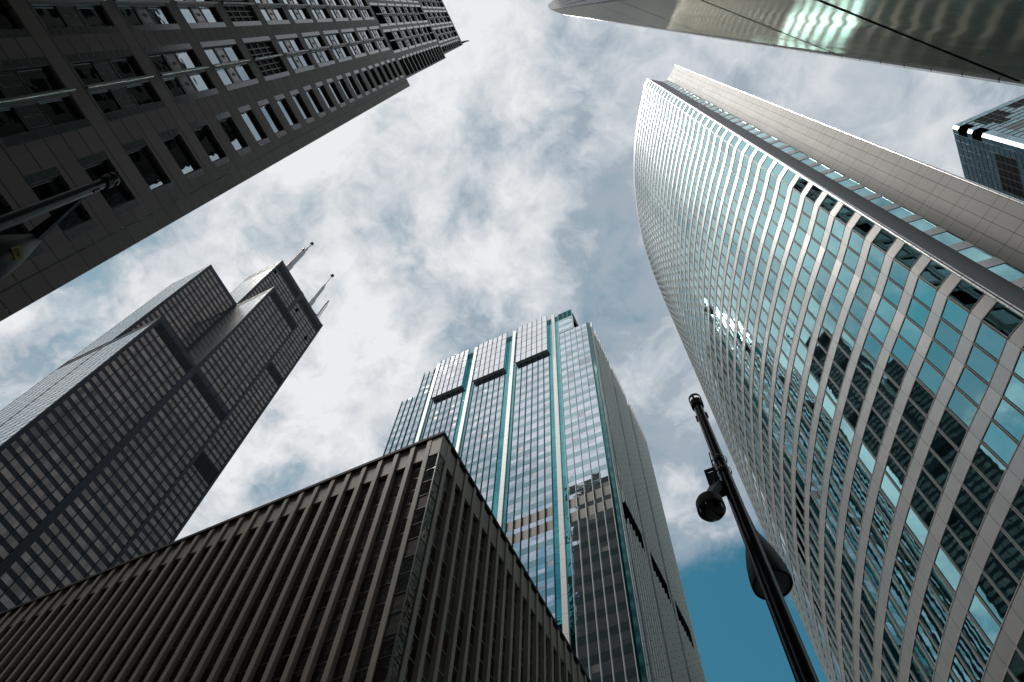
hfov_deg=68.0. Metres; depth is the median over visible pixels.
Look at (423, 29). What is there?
window
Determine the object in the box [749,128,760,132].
recess window
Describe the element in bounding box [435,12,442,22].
window
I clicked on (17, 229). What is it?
window
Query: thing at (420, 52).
window
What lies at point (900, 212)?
recess window
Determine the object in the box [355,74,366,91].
window
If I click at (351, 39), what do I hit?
window
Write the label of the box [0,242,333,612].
stepped tower
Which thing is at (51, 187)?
window
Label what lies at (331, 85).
window
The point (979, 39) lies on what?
steel slab tower
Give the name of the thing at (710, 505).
security camera
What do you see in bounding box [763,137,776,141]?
recess window
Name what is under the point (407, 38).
window
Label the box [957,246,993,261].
recess window
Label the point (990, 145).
teal tower
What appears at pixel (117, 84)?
window
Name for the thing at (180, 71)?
window
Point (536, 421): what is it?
glass tower
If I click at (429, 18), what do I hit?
window
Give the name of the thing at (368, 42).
window
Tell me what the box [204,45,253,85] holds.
window
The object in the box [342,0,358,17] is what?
window
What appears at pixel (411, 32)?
window
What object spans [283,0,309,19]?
window
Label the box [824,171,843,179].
recess window
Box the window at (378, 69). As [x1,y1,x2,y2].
[376,67,385,82]
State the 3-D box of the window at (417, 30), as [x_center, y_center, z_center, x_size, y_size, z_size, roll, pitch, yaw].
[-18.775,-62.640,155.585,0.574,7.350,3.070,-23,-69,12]
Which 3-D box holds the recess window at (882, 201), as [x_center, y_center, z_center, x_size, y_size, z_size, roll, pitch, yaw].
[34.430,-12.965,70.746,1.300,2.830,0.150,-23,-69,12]
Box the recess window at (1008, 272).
[987,263,1023,280]
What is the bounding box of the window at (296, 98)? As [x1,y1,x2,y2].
[292,94,309,119]
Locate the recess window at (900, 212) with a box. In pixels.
[888,207,914,218]
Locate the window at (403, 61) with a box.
[399,59,410,75]
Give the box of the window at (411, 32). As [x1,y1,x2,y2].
[408,29,418,44]
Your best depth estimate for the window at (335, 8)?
100.25 m
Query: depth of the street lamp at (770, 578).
6.06 m
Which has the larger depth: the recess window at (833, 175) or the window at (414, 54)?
the window at (414, 54)
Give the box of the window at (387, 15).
[380,6,393,22]
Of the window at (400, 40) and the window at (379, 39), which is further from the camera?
the window at (400, 40)
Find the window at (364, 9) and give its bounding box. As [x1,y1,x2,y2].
[355,0,371,16]
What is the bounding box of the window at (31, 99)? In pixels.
[0,66,81,138]
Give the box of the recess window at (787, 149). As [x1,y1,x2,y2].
[780,146,795,152]
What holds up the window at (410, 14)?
in the granite tower at (167, 112)
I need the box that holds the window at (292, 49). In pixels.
[277,38,310,69]
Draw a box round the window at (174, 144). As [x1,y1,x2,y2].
[163,135,197,174]
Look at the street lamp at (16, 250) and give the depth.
6.43 m
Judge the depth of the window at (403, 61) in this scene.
127.28 m
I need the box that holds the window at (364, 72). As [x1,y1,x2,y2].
[363,71,373,88]
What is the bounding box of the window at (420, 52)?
[418,52,427,66]
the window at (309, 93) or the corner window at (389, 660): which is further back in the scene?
the window at (309, 93)
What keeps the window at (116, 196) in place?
in the granite tower at (167, 112)
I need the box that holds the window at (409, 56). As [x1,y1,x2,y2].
[407,56,417,71]
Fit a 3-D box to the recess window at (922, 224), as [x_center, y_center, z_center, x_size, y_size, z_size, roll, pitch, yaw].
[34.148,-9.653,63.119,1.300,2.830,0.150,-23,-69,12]
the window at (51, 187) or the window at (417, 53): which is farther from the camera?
the window at (417, 53)
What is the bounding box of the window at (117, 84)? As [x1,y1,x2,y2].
[71,57,157,113]
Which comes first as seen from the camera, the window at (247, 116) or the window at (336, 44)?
the window at (247, 116)
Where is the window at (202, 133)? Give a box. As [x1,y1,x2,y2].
[193,126,223,161]
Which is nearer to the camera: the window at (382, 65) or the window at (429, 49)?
the window at (382, 65)
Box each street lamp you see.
[0,172,119,279]
[688,393,819,681]
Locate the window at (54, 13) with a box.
[29,0,110,27]
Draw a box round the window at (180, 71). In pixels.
[148,50,212,97]
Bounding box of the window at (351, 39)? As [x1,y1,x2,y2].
[343,32,363,54]
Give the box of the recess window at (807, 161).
[801,158,817,164]
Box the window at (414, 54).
[411,54,421,69]
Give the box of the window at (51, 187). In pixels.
[30,176,88,231]
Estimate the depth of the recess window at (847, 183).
78.42 m
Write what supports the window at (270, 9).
in the granite tower at (167, 112)
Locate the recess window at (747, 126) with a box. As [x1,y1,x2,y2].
[742,124,753,128]
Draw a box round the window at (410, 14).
[404,7,414,20]
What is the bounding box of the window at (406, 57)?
[404,57,413,73]
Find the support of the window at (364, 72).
in the granite tower at (167, 112)
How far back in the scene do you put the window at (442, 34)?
188.66 m
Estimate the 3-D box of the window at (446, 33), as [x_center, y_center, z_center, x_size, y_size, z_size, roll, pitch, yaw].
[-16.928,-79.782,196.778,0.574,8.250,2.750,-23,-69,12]
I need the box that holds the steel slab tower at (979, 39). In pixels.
[548,0,1023,86]
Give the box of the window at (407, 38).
[401,30,412,46]
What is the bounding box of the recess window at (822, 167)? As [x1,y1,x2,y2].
[812,164,829,171]
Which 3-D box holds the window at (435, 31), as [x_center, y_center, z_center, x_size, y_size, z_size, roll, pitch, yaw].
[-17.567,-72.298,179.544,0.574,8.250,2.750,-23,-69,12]
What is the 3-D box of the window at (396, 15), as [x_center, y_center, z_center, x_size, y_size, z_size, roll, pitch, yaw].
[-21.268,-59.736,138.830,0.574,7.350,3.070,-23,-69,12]
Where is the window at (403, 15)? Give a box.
[397,7,408,21]
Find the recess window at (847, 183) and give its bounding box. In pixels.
[838,179,858,187]
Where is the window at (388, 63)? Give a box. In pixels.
[388,63,396,77]
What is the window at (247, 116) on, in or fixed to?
in the granite tower at (167, 112)
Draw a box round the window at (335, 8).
[325,0,345,17]
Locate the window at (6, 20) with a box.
[0,0,19,29]
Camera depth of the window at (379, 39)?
117.92 m
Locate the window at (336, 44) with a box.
[325,34,348,58]
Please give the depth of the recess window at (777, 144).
101.33 m
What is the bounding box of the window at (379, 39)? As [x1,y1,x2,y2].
[371,29,386,48]
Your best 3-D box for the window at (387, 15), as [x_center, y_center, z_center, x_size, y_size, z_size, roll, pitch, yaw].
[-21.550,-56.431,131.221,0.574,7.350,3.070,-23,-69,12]
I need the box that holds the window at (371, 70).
[370,69,379,85]
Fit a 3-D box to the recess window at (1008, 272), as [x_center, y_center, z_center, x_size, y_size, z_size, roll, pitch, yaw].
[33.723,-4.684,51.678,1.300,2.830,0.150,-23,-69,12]
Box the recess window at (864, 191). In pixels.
[853,187,875,196]
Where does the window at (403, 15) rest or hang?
in the granite tower at (167, 112)
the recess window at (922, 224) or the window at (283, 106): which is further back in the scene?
the window at (283, 106)
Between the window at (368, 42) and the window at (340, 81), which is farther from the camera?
the window at (368, 42)
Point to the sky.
(492, 195)
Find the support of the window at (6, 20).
in the granite tower at (167, 112)
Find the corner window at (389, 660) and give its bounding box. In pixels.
[372,452,443,681]
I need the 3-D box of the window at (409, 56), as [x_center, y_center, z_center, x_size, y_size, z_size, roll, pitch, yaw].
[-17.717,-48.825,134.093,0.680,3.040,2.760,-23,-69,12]
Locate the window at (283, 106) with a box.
[277,99,296,125]
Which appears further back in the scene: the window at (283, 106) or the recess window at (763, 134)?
the recess window at (763, 134)
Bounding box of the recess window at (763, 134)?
[756,132,767,137]
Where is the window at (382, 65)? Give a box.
[382,65,390,79]
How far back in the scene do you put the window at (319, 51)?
85.51 m
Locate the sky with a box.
[0,0,1023,681]
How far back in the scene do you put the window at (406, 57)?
131.22 m
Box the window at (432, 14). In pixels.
[430,13,437,22]
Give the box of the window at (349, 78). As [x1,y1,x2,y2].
[347,76,359,95]
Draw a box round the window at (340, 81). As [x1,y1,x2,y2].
[338,79,350,99]
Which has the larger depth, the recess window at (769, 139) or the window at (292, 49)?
the recess window at (769, 139)
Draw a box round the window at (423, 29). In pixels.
[421,27,429,41]
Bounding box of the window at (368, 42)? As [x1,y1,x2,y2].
[358,31,375,51]
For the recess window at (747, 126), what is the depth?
116.54 m
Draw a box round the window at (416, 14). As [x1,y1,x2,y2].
[411,7,420,20]
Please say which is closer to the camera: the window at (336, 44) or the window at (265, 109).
the window at (265, 109)
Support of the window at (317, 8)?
in the granite tower at (167, 112)
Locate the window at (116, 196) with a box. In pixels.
[83,160,131,208]
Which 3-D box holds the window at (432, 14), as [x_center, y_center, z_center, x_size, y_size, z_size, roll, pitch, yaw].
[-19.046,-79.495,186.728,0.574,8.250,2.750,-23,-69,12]
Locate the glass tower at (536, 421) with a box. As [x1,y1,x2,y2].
[383,309,705,681]
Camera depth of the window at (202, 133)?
52.74 m
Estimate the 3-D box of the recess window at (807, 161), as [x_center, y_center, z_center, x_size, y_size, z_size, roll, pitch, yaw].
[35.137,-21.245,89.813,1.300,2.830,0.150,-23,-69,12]
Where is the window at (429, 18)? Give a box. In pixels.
[425,13,432,23]
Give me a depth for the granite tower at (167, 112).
48.54 m
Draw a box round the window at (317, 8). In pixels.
[306,0,328,18]
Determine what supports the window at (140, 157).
in the granite tower at (167, 112)
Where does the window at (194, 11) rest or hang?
in the granite tower at (167, 112)
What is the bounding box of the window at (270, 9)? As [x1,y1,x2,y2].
[255,0,285,19]
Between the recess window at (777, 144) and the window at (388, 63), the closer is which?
the recess window at (777, 144)
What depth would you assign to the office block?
60.12 m
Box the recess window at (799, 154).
[791,152,805,158]
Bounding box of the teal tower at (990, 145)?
[952,95,1023,200]
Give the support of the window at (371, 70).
in the granite tower at (167, 112)
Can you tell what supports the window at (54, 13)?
in the granite tower at (167, 112)
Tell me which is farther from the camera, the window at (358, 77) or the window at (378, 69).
the window at (378, 69)
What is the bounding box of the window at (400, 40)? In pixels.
[393,31,405,48]
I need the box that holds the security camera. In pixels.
[696,452,731,521]
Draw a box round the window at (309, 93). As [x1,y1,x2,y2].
[305,90,321,113]
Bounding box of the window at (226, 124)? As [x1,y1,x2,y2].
[218,118,245,150]
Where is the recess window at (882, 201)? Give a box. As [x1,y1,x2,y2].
[869,196,893,206]
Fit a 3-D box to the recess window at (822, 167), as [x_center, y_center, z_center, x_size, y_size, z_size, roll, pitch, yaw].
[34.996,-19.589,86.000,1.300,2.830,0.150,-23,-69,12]
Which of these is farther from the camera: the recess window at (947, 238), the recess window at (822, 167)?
the recess window at (822, 167)
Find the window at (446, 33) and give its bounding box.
[443,28,449,38]
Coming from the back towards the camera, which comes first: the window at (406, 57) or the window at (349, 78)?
the window at (406, 57)
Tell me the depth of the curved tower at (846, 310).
63.67 m
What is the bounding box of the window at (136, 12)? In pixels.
[113,0,173,24]
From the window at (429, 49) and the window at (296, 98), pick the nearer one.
the window at (296, 98)
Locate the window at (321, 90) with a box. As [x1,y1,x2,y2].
[317,86,332,108]
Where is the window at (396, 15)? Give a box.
[389,6,400,22]
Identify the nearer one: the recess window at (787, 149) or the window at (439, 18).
the recess window at (787, 149)
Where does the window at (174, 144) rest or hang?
in the granite tower at (167, 112)
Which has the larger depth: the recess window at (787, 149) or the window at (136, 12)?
the recess window at (787, 149)
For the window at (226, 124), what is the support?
in the granite tower at (167, 112)
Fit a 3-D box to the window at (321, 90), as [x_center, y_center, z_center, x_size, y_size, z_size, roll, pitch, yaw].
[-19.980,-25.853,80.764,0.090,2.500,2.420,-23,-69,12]
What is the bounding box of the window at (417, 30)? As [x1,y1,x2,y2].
[415,28,424,42]
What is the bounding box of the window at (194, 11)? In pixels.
[175,0,220,22]
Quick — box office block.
[0,431,590,681]
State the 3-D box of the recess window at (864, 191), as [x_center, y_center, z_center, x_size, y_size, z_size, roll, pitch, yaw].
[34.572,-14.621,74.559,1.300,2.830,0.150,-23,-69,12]
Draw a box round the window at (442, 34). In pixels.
[438,29,445,39]
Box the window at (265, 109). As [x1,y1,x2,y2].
[260,105,281,133]
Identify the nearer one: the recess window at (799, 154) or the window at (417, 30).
the recess window at (799, 154)
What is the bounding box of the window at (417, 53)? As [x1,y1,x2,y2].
[415,53,424,67]
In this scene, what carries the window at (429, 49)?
in the granite tower at (167, 112)
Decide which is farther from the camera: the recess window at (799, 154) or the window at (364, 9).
the window at (364, 9)
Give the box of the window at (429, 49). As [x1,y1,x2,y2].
[427,49,435,62]
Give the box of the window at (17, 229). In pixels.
[0,199,25,234]
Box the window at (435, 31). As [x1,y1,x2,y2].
[433,30,440,40]
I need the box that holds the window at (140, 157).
[127,146,167,190]
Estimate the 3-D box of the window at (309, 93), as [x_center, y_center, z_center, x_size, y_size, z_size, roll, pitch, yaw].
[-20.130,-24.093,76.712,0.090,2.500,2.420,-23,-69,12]
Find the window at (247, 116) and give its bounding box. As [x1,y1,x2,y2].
[241,111,264,141]
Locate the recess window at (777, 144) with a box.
[772,141,785,146]
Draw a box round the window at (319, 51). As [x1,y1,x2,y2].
[304,36,331,63]
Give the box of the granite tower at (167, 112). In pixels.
[0,0,468,321]
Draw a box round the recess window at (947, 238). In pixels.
[931,231,964,245]
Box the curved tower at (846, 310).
[633,64,1023,681]
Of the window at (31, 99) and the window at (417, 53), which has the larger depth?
the window at (417, 53)
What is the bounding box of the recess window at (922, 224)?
[909,218,938,230]
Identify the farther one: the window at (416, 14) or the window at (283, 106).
the window at (416, 14)
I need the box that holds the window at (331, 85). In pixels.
[328,82,342,103]

